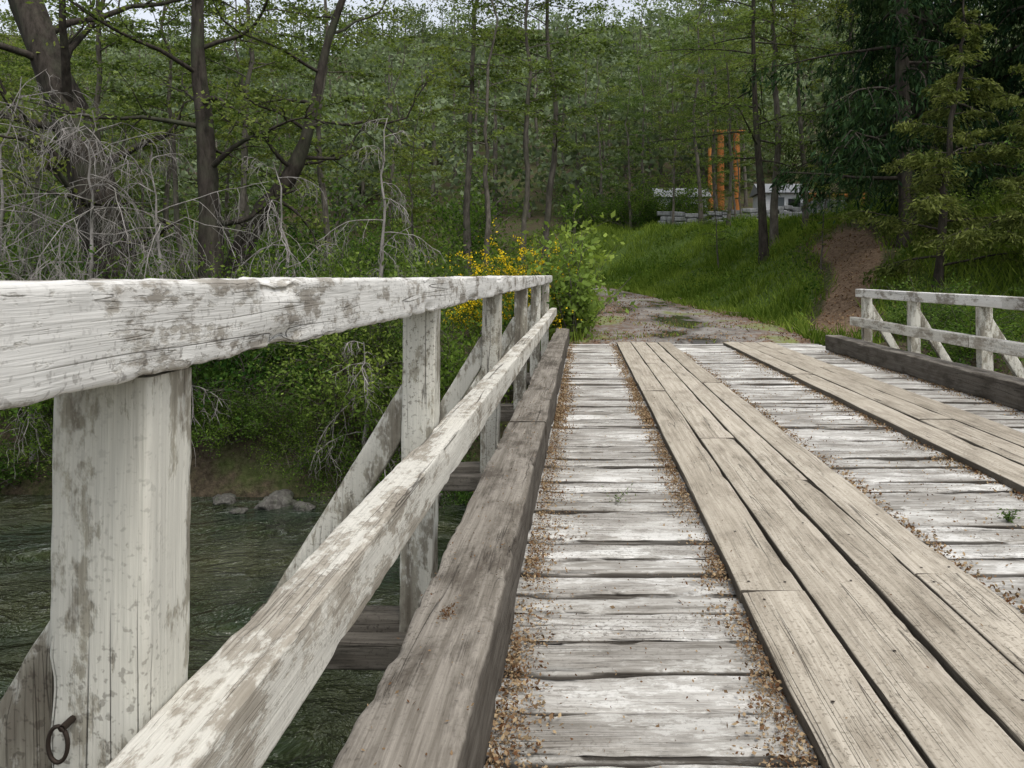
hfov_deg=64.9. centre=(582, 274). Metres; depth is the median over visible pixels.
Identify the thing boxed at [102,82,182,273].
beech tree
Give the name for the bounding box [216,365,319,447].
shrub
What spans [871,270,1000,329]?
shrub
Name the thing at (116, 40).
beech tree
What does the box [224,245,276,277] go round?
shrub
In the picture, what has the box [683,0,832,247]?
beech tree
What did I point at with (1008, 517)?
weed plant
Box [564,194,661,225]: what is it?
shrub
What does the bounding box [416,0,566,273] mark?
beech tree
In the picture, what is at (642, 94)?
beech tree
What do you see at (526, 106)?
beech tree
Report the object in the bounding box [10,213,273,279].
shrub
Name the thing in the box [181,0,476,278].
gnarled tree
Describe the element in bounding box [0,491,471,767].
river water
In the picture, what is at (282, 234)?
dead tree
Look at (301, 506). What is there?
river rock
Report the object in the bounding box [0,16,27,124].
beech tree
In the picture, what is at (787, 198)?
white shed
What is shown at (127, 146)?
beech tree
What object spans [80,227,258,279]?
shrub
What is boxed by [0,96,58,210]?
beech tree
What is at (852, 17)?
fir tree
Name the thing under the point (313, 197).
beech tree
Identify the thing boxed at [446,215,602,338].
broom bush
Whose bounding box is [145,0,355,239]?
beech tree
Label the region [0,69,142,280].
dead tree
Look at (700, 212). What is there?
beech tree
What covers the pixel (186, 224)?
shrub
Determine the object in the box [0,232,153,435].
shrub
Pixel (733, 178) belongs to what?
beech tree
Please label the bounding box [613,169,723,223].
shrub
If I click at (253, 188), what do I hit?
beech tree
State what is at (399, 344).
shrub
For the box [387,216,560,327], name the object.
shrub
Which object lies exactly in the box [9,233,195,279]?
shrub
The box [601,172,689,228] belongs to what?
shrub
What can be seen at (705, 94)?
beech tree
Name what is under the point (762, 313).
grass
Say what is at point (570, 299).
leafy bush
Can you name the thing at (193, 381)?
shrub
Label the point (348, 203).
shrub
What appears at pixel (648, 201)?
shrub
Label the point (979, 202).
shrub
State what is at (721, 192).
beech tree
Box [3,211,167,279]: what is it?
shrub
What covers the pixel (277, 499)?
river rock
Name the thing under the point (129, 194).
shrub
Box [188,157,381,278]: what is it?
shrub
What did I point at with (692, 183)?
shrub
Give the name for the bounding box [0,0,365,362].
beech tree
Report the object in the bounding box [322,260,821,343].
gravel path
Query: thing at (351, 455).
shrub
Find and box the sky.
[0,0,995,56]
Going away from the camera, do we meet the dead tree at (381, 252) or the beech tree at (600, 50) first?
the dead tree at (381, 252)
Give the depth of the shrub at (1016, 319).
13.67 m
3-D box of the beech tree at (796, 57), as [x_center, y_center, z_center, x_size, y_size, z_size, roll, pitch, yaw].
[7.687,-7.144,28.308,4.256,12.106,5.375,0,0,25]
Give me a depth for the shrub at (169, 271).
12.93 m
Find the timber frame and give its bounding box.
[708,130,862,211]
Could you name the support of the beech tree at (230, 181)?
on the ground at (212, 474)
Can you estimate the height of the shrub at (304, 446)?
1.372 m
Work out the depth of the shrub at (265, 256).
25.52 m
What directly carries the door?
in the white shed at (787, 198)
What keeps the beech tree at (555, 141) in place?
on the ground at (212, 474)
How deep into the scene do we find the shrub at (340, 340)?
12.69 m
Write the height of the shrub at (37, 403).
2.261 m
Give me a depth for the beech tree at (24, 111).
34.07 m
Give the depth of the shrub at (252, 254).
30.68 m
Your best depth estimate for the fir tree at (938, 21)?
21.97 m
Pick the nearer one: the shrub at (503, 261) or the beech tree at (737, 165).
the shrub at (503, 261)
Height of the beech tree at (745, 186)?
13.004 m
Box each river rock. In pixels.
[213,493,236,504]
[229,507,248,513]
[254,489,296,509]
[293,501,315,511]
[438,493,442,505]
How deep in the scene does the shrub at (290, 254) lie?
31.47 m
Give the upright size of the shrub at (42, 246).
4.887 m
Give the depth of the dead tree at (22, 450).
11.80 m
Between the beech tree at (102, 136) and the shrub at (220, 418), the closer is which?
the shrub at (220, 418)
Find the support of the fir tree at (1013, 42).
on the ground at (212, 474)
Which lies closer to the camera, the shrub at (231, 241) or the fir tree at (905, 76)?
the fir tree at (905, 76)
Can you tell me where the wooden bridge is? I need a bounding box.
[250,328,1023,767]
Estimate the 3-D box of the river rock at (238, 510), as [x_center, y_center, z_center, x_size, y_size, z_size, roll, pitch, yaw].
[-4.858,3.345,11.301,0.253,0.118,0.182,-1,2,-16]
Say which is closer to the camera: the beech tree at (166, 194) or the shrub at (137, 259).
the shrub at (137, 259)
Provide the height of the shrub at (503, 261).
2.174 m
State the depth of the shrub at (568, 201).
45.37 m
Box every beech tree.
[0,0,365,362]
[0,2,135,260]
[0,5,122,278]
[0,10,41,123]
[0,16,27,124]
[0,25,58,249]
[0,33,108,235]
[0,34,70,253]
[0,52,46,242]
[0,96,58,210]
[1,0,179,171]
[2,146,29,238]
[9,96,66,192]
[34,108,107,265]
[47,58,162,234]
[70,0,254,279]
[79,0,247,278]
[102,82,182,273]
[103,108,171,223]
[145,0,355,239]
[152,0,323,272]
[165,53,296,252]
[179,61,274,245]
[194,83,269,230]
[231,0,432,276]
[235,61,319,263]
[267,131,338,237]
[339,36,459,249]
[372,102,450,268]
[408,0,551,274]
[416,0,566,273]
[444,0,625,274]
[450,0,644,272]
[558,47,636,224]
[589,0,886,264]
[597,59,656,229]
[606,31,678,206]
[631,31,704,187]
[644,0,760,222]
[647,81,707,223]
[658,0,768,210]
[661,19,738,160]
[677,3,770,226]
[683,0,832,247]
[689,166,734,268]
[697,76,762,217]
[700,8,789,206]
[710,103,762,218]
[744,0,863,228]
[799,151,854,271]
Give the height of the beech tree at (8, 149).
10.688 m
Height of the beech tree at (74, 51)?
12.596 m
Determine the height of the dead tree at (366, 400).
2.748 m
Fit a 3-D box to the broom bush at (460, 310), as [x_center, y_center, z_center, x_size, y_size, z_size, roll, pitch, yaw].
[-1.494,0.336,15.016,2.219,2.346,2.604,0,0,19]
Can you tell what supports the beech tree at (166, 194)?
on the ground at (212, 474)
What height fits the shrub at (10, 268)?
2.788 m
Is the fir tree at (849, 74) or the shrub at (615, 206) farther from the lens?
the shrub at (615, 206)
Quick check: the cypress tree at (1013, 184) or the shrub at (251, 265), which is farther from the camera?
the shrub at (251, 265)
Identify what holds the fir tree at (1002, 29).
on the ground at (212, 474)
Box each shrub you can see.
[0,146,198,277]
[0,182,195,280]
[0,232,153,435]
[0,257,83,280]
[0,402,52,470]
[0,411,50,487]
[0,421,51,493]
[1,204,142,279]
[3,211,146,279]
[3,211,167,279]
[4,178,68,258]
[4,231,191,437]
[4,405,52,476]
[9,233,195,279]
[9,275,241,413]
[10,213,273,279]
[16,397,53,422]
[22,261,52,280]
[37,397,53,422]
[42,223,182,279]
[73,237,304,399]
[73,258,232,279]
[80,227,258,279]
[138,193,280,278]
[158,245,402,362]
[172,220,287,278]
[183,210,300,277]
[185,214,332,278]
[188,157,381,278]
[190,247,357,427]
[191,358,287,456]
[191,380,252,457]
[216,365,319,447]
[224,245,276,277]
[224,246,421,367]
[230,224,367,277]
[242,393,360,477]
[245,235,409,369]
[248,267,452,397]
[251,226,376,277]
[252,234,348,274]
[253,149,483,277]
[256,339,400,444]
[258,258,316,277]
[263,183,539,316]
[275,397,400,505]
[297,261,475,370]
[301,214,524,344]
[309,246,458,337]
[326,145,553,275]
[340,426,398,486]
[345,195,508,276]
[348,242,562,417]
[358,322,512,425]
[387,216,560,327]
[389,436,479,509]
[453,244,557,325]
[552,161,627,237]
[552,197,610,229]
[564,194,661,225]
[572,176,697,235]
[596,189,638,224]
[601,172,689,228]
[604,150,724,220]
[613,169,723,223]
[653,172,736,220]
[819,174,897,215]
[828,186,882,212]
[860,273,1023,374]
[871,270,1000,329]
[900,169,1014,235]
[939,284,1023,334]
[987,116,1023,208]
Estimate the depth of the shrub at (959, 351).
12.88 m
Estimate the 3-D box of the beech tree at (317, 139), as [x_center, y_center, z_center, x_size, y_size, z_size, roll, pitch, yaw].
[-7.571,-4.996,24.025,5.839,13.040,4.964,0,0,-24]
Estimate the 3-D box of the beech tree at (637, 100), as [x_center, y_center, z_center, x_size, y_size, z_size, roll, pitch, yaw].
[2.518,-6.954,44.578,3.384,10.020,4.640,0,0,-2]
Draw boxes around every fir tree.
[741,0,1023,247]
[748,0,1018,201]
[775,0,1022,196]
[785,0,1001,203]
[787,0,890,211]
[892,0,1023,189]
[923,0,1023,197]
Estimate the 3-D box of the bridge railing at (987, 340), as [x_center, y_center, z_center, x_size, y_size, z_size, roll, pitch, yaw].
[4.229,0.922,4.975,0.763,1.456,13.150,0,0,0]
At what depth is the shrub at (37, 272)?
16.32 m
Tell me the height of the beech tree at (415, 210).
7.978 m
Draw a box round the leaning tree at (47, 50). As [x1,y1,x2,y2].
[0,0,269,278]
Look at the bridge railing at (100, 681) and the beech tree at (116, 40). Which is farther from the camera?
the beech tree at (116, 40)
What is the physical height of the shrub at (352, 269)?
3.420 m
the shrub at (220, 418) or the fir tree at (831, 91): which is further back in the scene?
the fir tree at (831, 91)
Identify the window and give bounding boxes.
[788,199,799,206]
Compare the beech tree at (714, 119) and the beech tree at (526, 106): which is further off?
the beech tree at (714, 119)
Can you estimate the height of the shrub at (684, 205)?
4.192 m
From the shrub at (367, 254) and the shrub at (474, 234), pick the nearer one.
the shrub at (367, 254)
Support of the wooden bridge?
on the ground at (212, 474)
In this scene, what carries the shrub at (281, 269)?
on the ground at (212, 474)
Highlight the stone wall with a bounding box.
[657,199,846,224]
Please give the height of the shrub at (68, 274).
3.073 m
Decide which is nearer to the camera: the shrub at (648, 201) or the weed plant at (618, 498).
the weed plant at (618, 498)
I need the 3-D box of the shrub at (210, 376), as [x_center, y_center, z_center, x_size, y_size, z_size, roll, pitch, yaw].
[-5.434,0.976,12.712,4.466,2.872,3.424,0,0,-42]
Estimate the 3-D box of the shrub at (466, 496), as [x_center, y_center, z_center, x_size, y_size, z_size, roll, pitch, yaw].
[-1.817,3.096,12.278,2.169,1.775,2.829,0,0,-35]
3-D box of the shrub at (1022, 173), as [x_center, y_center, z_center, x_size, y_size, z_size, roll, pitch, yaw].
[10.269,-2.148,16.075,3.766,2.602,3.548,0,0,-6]
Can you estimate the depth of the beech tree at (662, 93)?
50.74 m
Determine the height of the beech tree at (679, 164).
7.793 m
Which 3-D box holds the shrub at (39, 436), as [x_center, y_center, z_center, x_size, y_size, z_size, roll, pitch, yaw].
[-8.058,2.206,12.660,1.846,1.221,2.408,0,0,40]
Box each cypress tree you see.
[833,0,1023,292]
[943,62,1023,280]
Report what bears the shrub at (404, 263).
on the ground at (212, 474)
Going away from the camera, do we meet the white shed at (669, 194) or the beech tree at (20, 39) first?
the beech tree at (20, 39)
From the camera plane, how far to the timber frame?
45.45 m
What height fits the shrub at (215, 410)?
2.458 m
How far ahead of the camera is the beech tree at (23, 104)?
41.42 m
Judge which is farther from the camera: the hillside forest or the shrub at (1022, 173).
the hillside forest
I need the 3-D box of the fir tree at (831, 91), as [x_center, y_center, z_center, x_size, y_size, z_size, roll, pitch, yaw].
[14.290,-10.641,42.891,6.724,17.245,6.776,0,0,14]
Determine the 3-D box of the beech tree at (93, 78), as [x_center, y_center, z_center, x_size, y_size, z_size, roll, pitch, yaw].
[-18.495,-3.472,30.860,3.273,9.694,4.489,0,0,13]
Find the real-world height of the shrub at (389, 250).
5.011 m
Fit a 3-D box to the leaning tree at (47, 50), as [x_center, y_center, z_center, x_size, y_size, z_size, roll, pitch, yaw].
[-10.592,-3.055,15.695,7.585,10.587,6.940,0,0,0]
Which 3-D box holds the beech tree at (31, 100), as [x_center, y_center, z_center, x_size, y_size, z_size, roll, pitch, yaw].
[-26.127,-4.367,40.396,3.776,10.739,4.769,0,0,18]
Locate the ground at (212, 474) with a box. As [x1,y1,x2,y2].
[0,12,1023,496]
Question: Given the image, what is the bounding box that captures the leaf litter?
[356,344,1023,767]
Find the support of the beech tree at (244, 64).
on the ground at (212, 474)
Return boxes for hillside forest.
[0,0,1023,261]
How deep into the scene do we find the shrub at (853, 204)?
36.22 m
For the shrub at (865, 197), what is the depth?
30.04 m
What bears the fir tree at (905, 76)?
on the ground at (212, 474)
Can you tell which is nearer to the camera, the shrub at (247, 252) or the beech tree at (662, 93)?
the shrub at (247, 252)
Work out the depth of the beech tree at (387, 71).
31.40 m
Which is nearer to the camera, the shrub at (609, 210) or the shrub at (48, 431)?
the shrub at (48, 431)
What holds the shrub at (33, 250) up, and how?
on the ground at (212, 474)
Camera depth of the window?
47.77 m
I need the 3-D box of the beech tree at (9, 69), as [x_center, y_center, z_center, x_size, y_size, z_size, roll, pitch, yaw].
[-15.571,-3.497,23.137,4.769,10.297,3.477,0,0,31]
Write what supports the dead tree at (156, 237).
on the ground at (212, 474)
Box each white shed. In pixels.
[652,188,710,213]
[749,184,802,211]
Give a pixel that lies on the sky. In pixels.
(140, 14)
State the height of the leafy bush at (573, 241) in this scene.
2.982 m
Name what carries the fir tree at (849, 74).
on the ground at (212, 474)
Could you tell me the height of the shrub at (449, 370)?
3.111 m
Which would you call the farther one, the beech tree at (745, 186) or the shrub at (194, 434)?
the beech tree at (745, 186)
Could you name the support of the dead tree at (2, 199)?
on the ground at (212, 474)
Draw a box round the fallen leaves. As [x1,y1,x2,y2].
[573,222,908,345]
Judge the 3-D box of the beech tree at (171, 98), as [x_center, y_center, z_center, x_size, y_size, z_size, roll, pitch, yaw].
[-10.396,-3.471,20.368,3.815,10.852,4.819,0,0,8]
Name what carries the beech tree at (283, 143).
on the ground at (212, 474)
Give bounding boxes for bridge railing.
[0,275,556,767]
[850,289,1023,377]
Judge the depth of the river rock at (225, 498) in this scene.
11.76 m
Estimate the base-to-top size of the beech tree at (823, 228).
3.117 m
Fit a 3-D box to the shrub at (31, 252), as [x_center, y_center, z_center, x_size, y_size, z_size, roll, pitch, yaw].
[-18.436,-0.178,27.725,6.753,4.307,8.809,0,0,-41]
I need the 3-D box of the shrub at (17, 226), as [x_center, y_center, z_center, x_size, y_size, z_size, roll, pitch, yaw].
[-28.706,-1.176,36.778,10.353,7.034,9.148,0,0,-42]
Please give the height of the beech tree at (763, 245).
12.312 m
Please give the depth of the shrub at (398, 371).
12.69 m
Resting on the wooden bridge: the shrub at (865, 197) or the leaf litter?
the leaf litter
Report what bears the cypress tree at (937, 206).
on the ground at (212, 474)
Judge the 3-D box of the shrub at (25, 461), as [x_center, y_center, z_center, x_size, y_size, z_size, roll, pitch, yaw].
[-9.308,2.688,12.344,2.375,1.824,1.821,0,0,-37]
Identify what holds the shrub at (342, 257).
on the ground at (212, 474)
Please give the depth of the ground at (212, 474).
18.73 m
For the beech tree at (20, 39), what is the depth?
38.52 m
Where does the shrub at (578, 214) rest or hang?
on the ground at (212, 474)
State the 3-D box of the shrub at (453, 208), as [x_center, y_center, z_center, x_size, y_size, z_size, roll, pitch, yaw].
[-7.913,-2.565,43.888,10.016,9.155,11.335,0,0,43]
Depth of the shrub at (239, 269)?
13.44 m
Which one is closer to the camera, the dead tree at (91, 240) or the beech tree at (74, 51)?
the dead tree at (91, 240)
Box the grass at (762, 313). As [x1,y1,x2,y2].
[449,184,1023,350]
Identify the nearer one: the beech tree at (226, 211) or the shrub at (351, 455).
the shrub at (351, 455)
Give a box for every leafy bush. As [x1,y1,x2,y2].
[468,184,624,331]
[509,201,637,340]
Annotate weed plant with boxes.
[600,484,635,504]
[997,507,1020,522]
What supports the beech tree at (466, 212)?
on the ground at (212, 474)
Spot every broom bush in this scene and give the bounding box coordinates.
[424,233,532,337]
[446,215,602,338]
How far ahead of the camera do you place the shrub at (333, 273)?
13.22 m
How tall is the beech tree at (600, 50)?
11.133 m
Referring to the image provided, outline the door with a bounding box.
[778,197,783,206]
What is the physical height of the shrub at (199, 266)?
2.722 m
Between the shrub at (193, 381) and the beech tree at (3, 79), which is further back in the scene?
the beech tree at (3, 79)
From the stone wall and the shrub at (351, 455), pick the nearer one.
the shrub at (351, 455)
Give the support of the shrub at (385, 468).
on the ground at (212, 474)
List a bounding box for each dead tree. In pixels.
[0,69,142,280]
[0,77,172,279]
[0,110,273,280]
[2,406,52,469]
[67,139,289,279]
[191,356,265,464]
[230,156,345,351]
[308,341,400,489]
[311,118,444,330]
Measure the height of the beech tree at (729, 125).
9.684 m
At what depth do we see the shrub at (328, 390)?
12.15 m
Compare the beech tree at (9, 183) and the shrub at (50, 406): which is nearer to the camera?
the shrub at (50, 406)
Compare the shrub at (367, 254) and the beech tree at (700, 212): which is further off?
the beech tree at (700, 212)
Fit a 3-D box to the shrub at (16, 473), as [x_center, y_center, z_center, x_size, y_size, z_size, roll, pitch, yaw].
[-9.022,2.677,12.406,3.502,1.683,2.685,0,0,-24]
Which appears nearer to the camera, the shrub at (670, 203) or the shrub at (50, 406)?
the shrub at (50, 406)
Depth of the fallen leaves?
17.54 m

